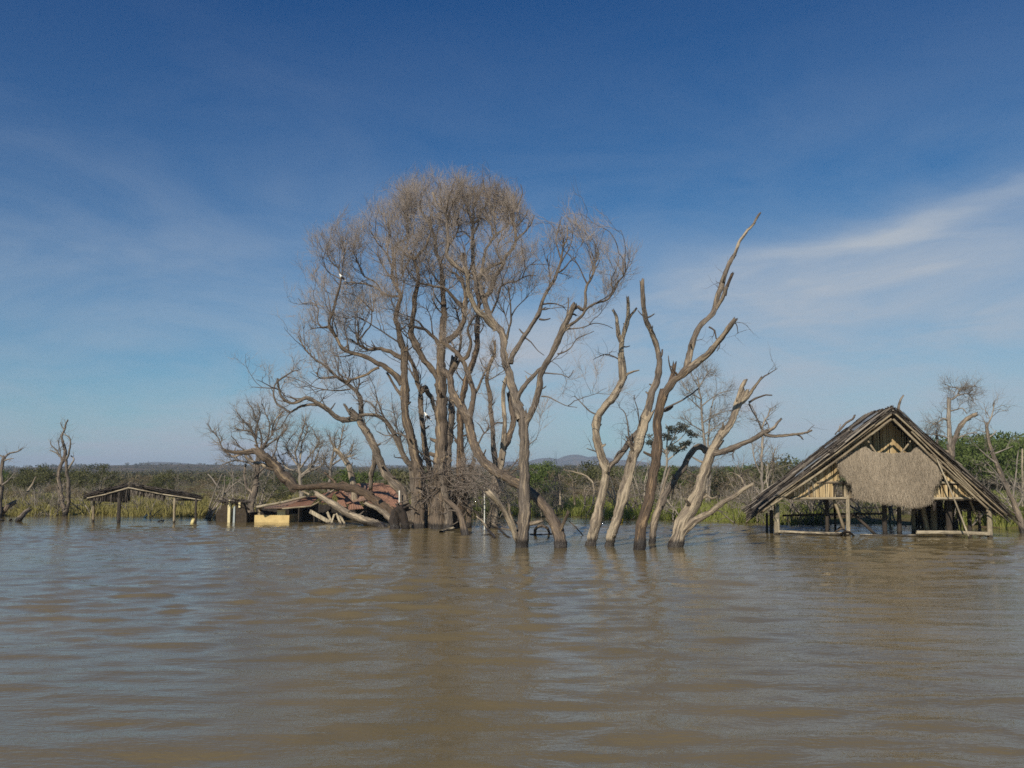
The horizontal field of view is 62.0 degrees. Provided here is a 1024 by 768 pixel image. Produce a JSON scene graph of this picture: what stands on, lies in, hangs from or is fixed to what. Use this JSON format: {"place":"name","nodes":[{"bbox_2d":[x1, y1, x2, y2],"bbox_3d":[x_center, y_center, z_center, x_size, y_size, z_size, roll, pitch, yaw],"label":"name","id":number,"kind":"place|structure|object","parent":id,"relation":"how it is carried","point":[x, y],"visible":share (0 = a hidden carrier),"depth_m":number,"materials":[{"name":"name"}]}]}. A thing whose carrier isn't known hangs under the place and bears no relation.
{"place":"outdoors","nodes":[
{"label":"outdoors","id":0,"kind":"place"},
{"bbox_2d":[4,455,1017,527],"bbox_3d":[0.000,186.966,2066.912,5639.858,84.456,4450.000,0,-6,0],"label":"ground","id":1,"kind":"structure","parent":0,"point":[570,459],"depth_m":105.13,"materials":[{"name":"plant"}]},
{"bbox_2d":[0,443,28,517],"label":"dead tree","id":2,"kind":"object","parent":1,"relation":"on","point":[3,460],"visible":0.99,"depth_m":40.05,"materials":[{"name":"wood"}]},
{"bbox_2d":[4,471,46,495],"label":"bush","id":3,"kind":"object","parent":1,"relation":"on","point":[26,480],"visible":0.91,"depth_m":63.34,"materials":[{"name":"green plant"}]},
{"bbox_2d":[14,463,65,492],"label":"bush","id":4,"kind":"object","parent":1,"relation":"on","point":[45,471],"visible":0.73,"depth_m":71.13,"materials":[{"name":"green plant"}]},
{"bbox_2d":[3,479,77,510],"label":"drowned shrub","id":5,"kind":"object","parent":1,"relation":"on","point":[35,492],"visible":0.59,"depth_m":44.30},
{"bbox_2d":[22,478,63,506],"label":"drowned shrub","id":6,"kind":"object","parent":1,"relation":"on","point":[34,501],"visible":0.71,"depth_m":44.38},
{"bbox_2d":[33,487,67,515],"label":"drowned shrub","id":7,"kind":"object","parent":1,"relation":"on","point":[58,502],"visible":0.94,"depth_m":41.69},
{"bbox_2d":[39,417,79,515],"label":"dead tree","id":8,"kind":"object","parent":1,"relation":"on","point":[65,511],"visible":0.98,"depth_m":42.07,"materials":[{"name":"brown plant"}]},
{"bbox_2d":[65,473,104,514],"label":"drowned shrub","id":9,"kind":"object","parent":1,"relation":"on","point":[79,498],"visible":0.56,"depth_m":42.96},
{"bbox_2d":[58,468,117,510],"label":"drowned shrub","id":10,"kind":"object","parent":1,"relation":"on","point":[94,489],"visible":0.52,"depth_m":43.78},
{"bbox_2d":[64,463,123,491],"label":"bush","id":11,"kind":"object","parent":1,"relation":"on","point":[80,473],"visible":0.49,"depth_m":69.72,"materials":[{"name":"green plant"}]},
{"bbox_2d":[70,472,118,490],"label":"bush","id":12,"kind":"object","parent":1,"relation":"on","point":[81,482],"visible":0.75,"depth_m":60.67,"materials":[{"name":"green plant"}]},
{"bbox_2d":[144,477,177,488],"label":"bush","id":13,"kind":"object","parent":1,"relation":"on","point":[161,484],"visible":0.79,"depth_m":65.58,"materials":[{"name":"green plant"}]},
{"bbox_2d":[151,469,186,486],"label":"bush","id":14,"kind":"object","parent":1,"relation":"on","point":[166,476],"visible":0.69,"depth_m":82.48,"materials":[{"name":"green plant"}]},
{"bbox_2d":[151,470,188,510],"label":"drowned shrub","id":15,"kind":"object","parent":1,"relation":"on","point":[168,501],"visible":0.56,"depth_m":44.01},
{"bbox_2d":[183,482,208,494],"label":"bush","id":16,"kind":"object","parent":1,"relation":"on","point":[198,489],"visible":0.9,"depth_m":62.62,"materials":[{"name":"brown plant"}]},
{"bbox_2d":[205,468,242,518],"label":"drowned shrub","id":17,"kind":"object","parent":1,"relation":"on","point":[210,513],"visible":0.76,"depth_m":39.05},
{"bbox_2d":[205,471,252,499],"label":"drowned shrub","id":18,"kind":"object","parent":1,"relation":"on","point":[241,491],"visible":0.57,"depth_m":45.93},
{"bbox_2d":[2,491,465,516],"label":"dry grass","id":19,"kind":"structure","parent":1,"relation":"on","point":[106,508],"depth_m":43.65,"materials":[{"name":"plant"}]},
{"bbox_2d":[218,459,267,498],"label":"drowned shrub","id":20,"kind":"object","parent":1,"relation":"on","point":[238,484],"visible":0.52,"depth_m":47.52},
{"bbox_2d":[195,388,297,512],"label":"dead tree","id":21,"kind":"object","parent":1,"relation":"on","point":[253,492],"visible":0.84,"depth_m":39.50,"materials":[{"name":"grey plant"}]},
{"bbox_2d":[224,453,285,509],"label":"drowned shrub","id":22,"kind":"object","parent":1,"relation":"on","point":[262,492],"visible":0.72,"depth_m":40.70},
{"bbox_2d":[264,486,297,501],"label":"bush","id":23,"kind":"object","parent":1,"relation":"on","point":[286,495],"visible":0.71,"depth_m":48.81,"materials":[{"name":"green plant"}]},
{"bbox_2d":[267,408,335,496],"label":"dead tree","id":24,"kind":"object","parent":1,"relation":"on","point":[300,466],"visible":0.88,"depth_m":40.57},
{"bbox_2d":[312,423,362,491],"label":"dead tree","id":25,"kind":"object","parent":1,"relation":"on","point":[331,464],"visible":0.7,"depth_m":40.05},
{"bbox_2d":[322,465,381,504],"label":"bush","id":26,"kind":"object","parent":1,"relation":"on","point":[344,478],"visible":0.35,"depth_m":46.39,"materials":[{"name":"green plant"}]},
{"bbox_2d":[375,466,426,497],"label":"bush","id":27,"kind":"object","parent":1,"relation":"on","point":[400,475],"visible":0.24,"depth_m":50.94,"materials":[{"name":"green plant"}]},
{"bbox_2d":[480,483,516,518],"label":"drowned shrub","id":28,"kind":"object","parent":1,"relation":"on","point":[502,501],"visible":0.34,"depth_m":39.10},
{"bbox_2d":[3,461,1011,485],"bbox_3d":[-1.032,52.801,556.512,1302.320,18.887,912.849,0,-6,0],"label":"bushland","id":29,"kind":"structure","parent":1,"relation":"on","point":[203,475],"depth_m":286.06,"materials":[{"name":"plant"}]},
{"bbox_2d":[513,469,556,494],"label":"bush","id":30,"kind":"object","parent":1,"relation":"on","point":[533,481],"visible":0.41,"depth_m":50.94,"materials":[{"name":"green plant"}]},
{"bbox_2d":[529,459,564,489],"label":"bush","id":31,"kind":"object","parent":1,"relation":"on","point":[541,469],"visible":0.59,"depth_m":77.14,"materials":[{"name":"green plant"}]},
{"bbox_2d":[531,452,570,507],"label":"drowned shrub","id":32,"kind":"object","parent":1,"relation":"on","point":[554,486],"visible":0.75,"depth_m":43.20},
{"bbox_2d":[538,482,572,497],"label":"bush","id":33,"kind":"object","parent":1,"relation":"on","point":[556,490],"visible":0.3,"depth_m":51.55,"materials":[{"name":"green plant"}]},
{"bbox_2d":[541,470,576,491],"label":"bush","id":34,"kind":"object","parent":1,"relation":"on","point":[570,482],"visible":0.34,"depth_m":65.46,"materials":[{"name":"green plant"}]},
{"bbox_2d":[549,457,599,504],"bbox_3d":[2.935,4.573,40.192,2.398,2.251,3.153,-1,-6,10],"label":"drowned shrub","id":35,"kind":"object","parent":1,"relation":"on","point":[573,484],"visible":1,"depth_m":39.95,"materials":[{"name":"brown plant"}]},
{"bbox_2d":[571,466,611,516],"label":"drowned shrub","id":36,"kind":"object","parent":1,"relation":"on","point":[586,494],"visible":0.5,"depth_m":41.21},
{"bbox_2d":[565,460,622,488],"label":"bush","id":37,"kind":"object","parent":1,"relation":"on","point":[590,473],"visible":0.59,"depth_m":60.94,"materials":[{"name":"green plant"}]},
{"bbox_2d":[409,494,824,524],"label":"green grass","id":38,"kind":"structure","parent":1,"relation":"on","point":[576,509],"depth_m":39.98,"materials":[{"name":"plant"}]},
{"bbox_2d":[598,462,658,514],"bbox_3d":[5.179,5.038,39.946,3.548,3.260,2.532,4,-7,-30],"label":"drowned shrub","id":39,"kind":"object","parent":1,"relation":"on","point":[627,503],"visible":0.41,"depth_m":39.90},
{"bbox_2d":[589,452,673,507],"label":"tree","id":40,"kind":"object","parent":1,"relation":"on","point":[615,496],"visible":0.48,"depth_m":39.35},
{"bbox_2d":[609,455,659,511],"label":"drowned shrub","id":41,"kind":"object","parent":1,"relation":"on","point":[635,495],"visible":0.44,"depth_m":40.67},
{"bbox_2d":[629,461,685,511],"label":"drowned shrub","id":42,"kind":"object","parent":1,"relation":"on","point":[657,485],"visible":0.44,"depth_m":42.59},
{"bbox_2d":[637,465,688,495],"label":"bush","id":43,"kind":"object","parent":1,"relation":"on","point":[660,474],"visible":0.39,"depth_m":57.10,"materials":[{"name":"green plant"}]},
{"bbox_2d":[645,421,697,497],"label":"tree","id":44,"kind":"object","parent":1,"relation":"on","point":[674,448],"visible":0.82,"depth_m":48.03,"materials":[{"name":"green leaf"},{"name":"grey bark"}]},
{"bbox_2d":[653,476,693,520],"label":"drowned shrub","id":45,"kind":"object","parent":1,"relation":"on","point":[672,503],"visible":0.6,"depth_m":37.08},
{"bbox_2d":[668,482,709,503],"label":"bush","id":46,"kind":"object","parent":1,"relation":"on","point":[686,491],"visible":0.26,"depth_m":44.53,"materials":[{"name":"green plant"}]},
{"bbox_2d":[665,355,749,503],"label":"dead tree","id":47,"kind":"object","parent":1,"relation":"on","point":[703,433],"visible":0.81,"depth_m":46.10,"materials":[{"name":"wood"}]},
{"bbox_2d":[688,469,739,500],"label":"bush","id":48,"kind":"object","parent":1,"relation":"on","point":[720,481],"visible":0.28,"depth_m":50.20,"materials":[{"name":"green plant"}]},
{"bbox_2d":[713,466,748,496],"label":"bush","id":49,"kind":"object","parent":1,"relation":"on","point":[734,472],"visible":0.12,"depth_m":58.93,"materials":[{"name":"green plant"}]},
{"bbox_2d":[710,470,757,504],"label":"bush","id":50,"kind":"object","parent":1,"relation":"on","point":[720,485],"visible":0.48,"depth_m":47.47,"materials":[{"name":"green plant"}]},
{"bbox_2d":[709,472,764,523],"bbox_3d":[9.329,4.768,34.803,2.434,2.660,2.003,2,-7,-19],"label":"drowned shrub","id":51,"kind":"object","parent":1,"relation":"on","point":[747,499],"visible":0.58,"depth_m":35.07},
{"bbox_2d":[722,463,757,488],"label":"bush","id":52,"kind":"object","parent":1,"relation":"on","point":[745,466],"visible":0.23,"depth_m":79.17,"materials":[{"name":"green plant"}]},
{"bbox_2d":[726,449,784,507],"bbox_3d":[11.280,4.920,39.514,3.069,4.055,2.761,0,-6,0],"label":"drowned shrub","id":53,"kind":"object","parent":1,"relation":"on","point":[770,480],"visible":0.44,"depth_m":39.25,"materials":[{"name":"brown plant"}]},
{"bbox_2d":[716,450,796,509],"bbox_3d":[10.998,4.617,38.267,4.557,3.971,2.456,3,-7,-23],"label":"drowned shrub","id":54,"kind":"object","parent":1,"relation":"on","point":[766,471],"visible":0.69,"depth_m":37.83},
{"bbox_2d":[735,401,782,514],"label":"dead tree","id":55,"kind":"object","parent":1,"relation":"on","point":[761,455],"visible":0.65,"depth_m":39.19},
{"bbox_2d":[741,453,803,489],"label":"bush","id":56,"kind":"object","parent":1,"relation":"on","point":[784,463],"visible":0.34,"depth_m":55.24,"materials":[{"name":"green plant"}]},
{"bbox_2d":[774,454,827,517],"bbox_3d":[12.776,4.689,38.017,2.769,3.564,3.879,-2,-7,20],"label":"drowned shrub","id":57,"kind":"object","parent":1,"relation":"on","point":[799,493],"visible":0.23,"depth_m":37.22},
{"bbox_2d":[783,482,836,523],"bbox_3d":[12.142,4.921,34.520,2.133,2.553,1.979,-5,-8,37],"label":"drowned shrub","id":58,"kind":"object","parent":1,"relation":"on","point":[806,510],"visible":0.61,"depth_m":34.24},
{"bbox_2d":[783,483,840,522],"bbox_3d":[12.146,4.496,34.559,2.949,3.224,2.427,-2,-7,18],"label":"drowned shrub","id":59,"kind":"object","parent":1,"relation":"on","point":[814,503],"visible":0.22,"depth_m":34.46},
{"bbox_2d":[784,491,845,524],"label":"drowned shrub","id":60,"kind":"object","parent":1,"relation":"on","point":[821,519],"visible":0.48,"depth_m":34.06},
{"bbox_2d":[831,491,895,522],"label":"drowned shrub","id":61,"kind":"object","parent":1,"relation":"on","point":[889,509],"visible":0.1,"depth_m":35.20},
{"bbox_2d":[853,500,909,523],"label":"drowned shrub","id":62,"kind":"object","parent":1,"relation":"on","point":[868,509],"visible":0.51,"depth_m":35.06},
{"bbox_2d":[916,367,994,457],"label":"dead tree","id":63,"kind":"object","parent":1,"relation":"on","point":[951,441],"visible":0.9,"depth_m":40.36,"materials":[{"name":"wood"}]},
{"bbox_2d":[933,434,1023,489],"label":"acacia tree","id":64,"kind":"object","parent":1,"relation":"on","point":[969,448],"visible":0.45,"depth_m":50.62,"materials":[{"name":"green plant"}]},
{"bbox_2d":[943,488,1023,527],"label":"bright grass","id":65,"kind":"structure","parent":1,"relation":"on","point":[999,521],"depth_m":32.62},
{"bbox_2d":[954,456,1023,525],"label":"drowned shrub","id":66,"kind":"object","parent":1,"relation":"on","point":[974,523],"visible":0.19,"depth_m":32.25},
{"bbox_2d":[955,430,1023,491],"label":"acacia tree","id":67,"kind":"object","parent":1,"relation":"on","point":[1005,438],"visible":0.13,"depth_m":59.70,"materials":[{"name":"green plant"}]},
{"bbox_2d":[958,433,1023,490],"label":"acacia tree","id":68,"kind":"object","parent":1,"relation":"on","point":[1010,452],"visible":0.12,"depth_m":54.09,"materials":[{"name":"green plant"}]},
{"bbox_2d":[979,476,1011,490],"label":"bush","id":69,"kind":"object","parent":1,"relation":"on","point":[991,486],"visible":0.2,"depth_m":58.73,"materials":[{"name":"green plant"}]},
{"bbox_2d":[989,465,1023,508],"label":"drowned shrub","id":70,"kind":"object","parent":1,"relation":"on","point":[1001,498],"visible":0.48,"depth_m":32.67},
{"bbox_2d":[0,515,1023,767],"bbox_3d":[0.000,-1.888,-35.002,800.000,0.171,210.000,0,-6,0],"label":"water","id":71,"kind":"structure","parent":0,"point":[134,641],"depth_m":9.56,"materials":[{"name":"liquid"}]},
{"bbox_2d":[2,500,16,515],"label":"driftwood","id":72,"kind":"object","parent":71,"relation":"on","point":[5,508],"visible":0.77,"depth_m":40.18,"materials":[{"name":"wood"}]},
{"bbox_2d":[15,507,31,521],"bbox_3d":[-21.066,5.645,36.708,0.414,0.729,0.867,0,-6,0],"label":"driftwood","id":73,"kind":"object","parent":71,"relation":"on","point":[22,515],"visible":0.95,"depth_m":36.41,"materials":[{"name":"wood"}]},
{"bbox_2d":[83,482,202,523],"bbox_3d":[-16.312,5.540,37.223,6.882,2.457,4.907,0,-6,0],"label":"open shelter","id":74,"kind":"object","parent":71,"relation":"on","point":[120,494],"visible":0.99,"depth_m":35.70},
{"bbox_2d":[213,496,257,522],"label":"outhouse","id":75,"kind":"structure","parent":71,"relation":"in","point":[238,513],"depth_m":35.64,"materials":[{"name":"paint"}]},
{"bbox_2d":[226,335,410,525],"bbox_3d":[-7.633,2.110,33.955,7.198,8.535,4.502,3,-7,-25],"label":"dead tree","id":76,"kind":"object","parent":71,"relation":"in","point":[396,485],"visible":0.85,"depth_m":33.84,"materials":[{"name":"wood"}]},
{"bbox_2d":[309,510,335,523],"bbox_3d":[-7.740,5.516,34.932,1.397,0.713,0.081,-3,-7,24],"label":"plank","id":77,"kind":"object","parent":71,"relation":"on","point":[321,517],"visible":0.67,"depth_m":34.95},
{"bbox_2d":[254,483,400,522],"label":"collapsed house","id":78,"kind":"structure","parent":71,"relation":"in","point":[298,509],"depth_m":36.84,"materials":[{"name":"beige paint"}]},
{"bbox_2d":[216,438,297,492],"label":"fallen tree","id":79,"kind":"object","parent":78,"relation":"on","point":[284,477],"visible":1,"depth_m":36.36,"materials":[{"name":"brown plant"}]},
{"bbox_2d":[325,421,359,499],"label":"leaning tree","id":80,"kind":"object","parent":78,"relation":"on","point":[349,468],"visible":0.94,"depth_m":37.60,"materials":[{"name":"brown plant"}]},
{"bbox_2d":[291,465,400,523],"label":"fallen tree","id":81,"kind":"object","parent":71,"relation":"on","point":[368,495],"visible":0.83,"depth_m":35.32,"materials":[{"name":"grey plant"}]},
{"bbox_2d":[313,490,387,526],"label":"fallen tree","id":82,"kind":"object","parent":71,"relation":"on","point":[359,518],"visible":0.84,"depth_m":33.54,"materials":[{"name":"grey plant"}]},
{"bbox_2d":[270,177,436,528],"bbox_3d":[-5.903,-1.164,33.267,6.300,14.771,6.135,0,-6,0],"label":"dead tree","id":83,"kind":"object","parent":71,"relation":"in","point":[403,393],"visible":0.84,"depth_m":32.53,"materials":[{"name":"wood"}]},
{"bbox_2d":[362,501,389,522],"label":"fallen tree","id":84,"kind":"object","parent":71,"relation":"in","point":[384,513],"visible":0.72,"depth_m":34.49,"materials":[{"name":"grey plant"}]},
{"bbox_2d":[344,355,433,526],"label":"dead tree","id":85,"kind":"object","parent":71,"relation":"in","point":[399,445],"visible":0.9,"depth_m":32.61,"materials":[{"name":"grey plant"}]},
{"bbox_2d":[389,501,416,528],"bbox_3d":[-4.051,5.196,31.460,1.009,1.842,0.658,3,-7,-24],"label":"tree stump","id":86,"kind":"object","parent":71,"relation":"on","point":[399,511],"visible":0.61,"depth_m":31.27,"materials":[{"name":"wood"}]},
{"bbox_2d":[405,445,431,527],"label":"broken stem tree","id":87,"kind":"object","parent":71,"relation":"on","point":[425,507],"visible":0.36,"depth_m":32.53,"materials":[{"name":"brown plant"}]},
{"bbox_2d":[370,312,468,491],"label":"dead tree","id":88,"kind":"object","parent":71,"relation":"in","point":[417,378],"visible":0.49,"depth_m":34.62,"materials":[{"name":"wood"}]},
{"bbox_2d":[361,159,503,529],"bbox_3d":[-3.116,-1.269,32.266,6.415,14.923,4.340,5,-8,-37],"label":"dead tree","id":89,"kind":"object","parent":71,"relation":"in","point":[440,441],"visible":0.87,"depth_m":32.06,"materials":[{"name":"wood"}]},
{"bbox_2d":[416,462,453,527],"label":"broken stem tree","id":90,"kind":"object","parent":71,"relation":"on","point":[428,507],"visible":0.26,"depth_m":31.85,"materials":[{"name":"brown plant"}]},
{"bbox_2d":[425,456,468,529],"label":"broken stem tree","id":91,"kind":"object","parent":71,"relation":"on","point":[448,522],"visible":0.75,"depth_m":31.08,"materials":[{"name":"brown plant"}]},
{"bbox_2d":[422,285,483,499],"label":"dead tree","id":92,"kind":"object","parent":71,"relation":"in","point":[452,417],"visible":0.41,"depth_m":34.17,"materials":[{"name":"wood"}]},
{"bbox_2d":[438,496,467,534],"bbox_3d":[-1.841,4.751,28.393,1.488,2.024,0.790,-3,-7,23],"label":"leaning stub","id":93,"kind":"object","parent":71,"relation":"on","point":[460,515],"visible":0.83,"depth_m":28.45,"materials":[{"name":"brown plant"}]},
{"bbox_2d":[395,447,517,528],"bbox_3d":[-1.919,4.082,31.180,4.779,4.179,3.650,0,-6,0],"label":"tangled brush","id":94,"kind":"object","parent":71,"relation":"on","point":[464,486],"visible":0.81,"depth_m":31.28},
{"bbox_2d":[449,441,476,527],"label":"broken stem tree","id":95,"kind":"object","parent":71,"relation":"on","point":[454,498],"visible":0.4,"depth_m":31.97,"materials":[{"name":"brown plant"}]},
{"bbox_2d":[416,241,515,527],"bbox_3d":[-1.716,0.081,33.022,4.099,12.270,3.142,5,-8,-39],"label":"dead tree","id":96,"kind":"object","parent":71,"relation":"in","point":[459,440],"visible":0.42,"depth_m":32.87,"materials":[{"name":"wood"}]},
{"bbox_2d":[455,453,487,527],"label":"broken stem tree","id":97,"kind":"object","parent":71,"relation":"on","point":[468,518],"visible":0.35,"depth_m":31.89,"materials":[{"name":"brown plant"}]},
{"bbox_2d":[472,339,516,527],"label":"dead tree","id":98,"kind":"object","parent":71,"relation":"in","point":[506,437],"visible":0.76,"depth_m":32.67,"materials":[{"name":"brown plant"}]},
{"bbox_2d":[426,296,569,547],"bbox_3d":[-0.212,1.232,26.485,2.316,8.719,8.116,5,-8,-38],"label":"dead tree","id":99,"kind":"object","parent":71,"relation":"on","point":[553,521],"visible":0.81,"depth_m":27.16,"materials":[{"name":"wood"}]},
{"bbox_2d":[405,161,642,547],"bbox_3d":[0.245,-0.769,25.179,8.065,12.278,5.644,-2,-7,19],"label":"dead tree","id":100,"kind":"object","parent":71,"relation":"on","point":[520,534],"visible":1,"depth_m":25.46,"materials":[{"name":"wood"}]},
{"bbox_2d":[560,296,638,545],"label":"broken tree","id":101,"kind":"object","parent":71,"relation":"in","point":[605,465],"visible":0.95,"depth_m":24.28,"materials":[{"name":"brown plant"}]},
{"bbox_2d":[604,278,662,546],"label":"broken tree","id":102,"kind":"object","parent":71,"relation":"in","point":[636,448],"visible":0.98,"depth_m":24.06,"materials":[{"name":"brown plant"}]},
{"bbox_2d":[649,443,707,543],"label":"broken tree","id":103,"kind":"object","parent":71,"relation":"on","point":[662,500],"visible":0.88,"depth_m":24.83,"materials":[{"name":"brown plant"}]},
{"bbox_2d":[633,212,760,549],"bbox_3d":[5.066,0.064,22.873,4.040,10.124,2.060,0,-6,0],"label":"broken tree","id":104,"kind":"object","parent":71,"relation":"on","point":[689,367],"visible":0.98,"depth_m":22.80,"materials":[{"name":"brown plant"}]},
{"bbox_2d":[667,344,816,547],"bbox_3d":[6.279,1.938,23.299,4.092,6.521,2.609,3,-7,-25],"label":"broken tree","id":105,"kind":"object","parent":71,"relation":"on","point":[686,521],"visible":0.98,"depth_m":23.47,"materials":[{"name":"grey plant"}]},
{"bbox_2d":[742,405,1021,537],"bbox_3d":[12.214,3.489,29.974,8.522,5.174,5.995,-1,-6,11],"label":"thatched hut","id":106,"kind":"object","parent":71,"relation":"in","point":[886,456],"visible":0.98,"depth_m":27.54,"materials":[{"name":"thatch"},{"name":"grey straw"},{"name":"dark timber"}]},
{"bbox_2d":[936,458,970,538],"bbox_3d":[13.799,3.615,26.636,0.896,2.620,0.060,-2,-6,16],"label":"leaning pole","id":107,"kind":"object","parent":106,"relation":"attached to","point":[954,500],"visible":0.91,"depth_m":26.61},
{"bbox_2d":[963,389,1023,532],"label":"dead tree","id":108,"kind":"object","parent":71,"relation":"in","point":[1016,512],"visible":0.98,"depth_m":29.51,"materials":[{"name":"grey plant"}]},
{"bbox_2d":[0,0,1023,467],"label":"sky","id":109,"kind":"structure","parent":0,"point":[165,165],"materials":[{"name":"blue"}]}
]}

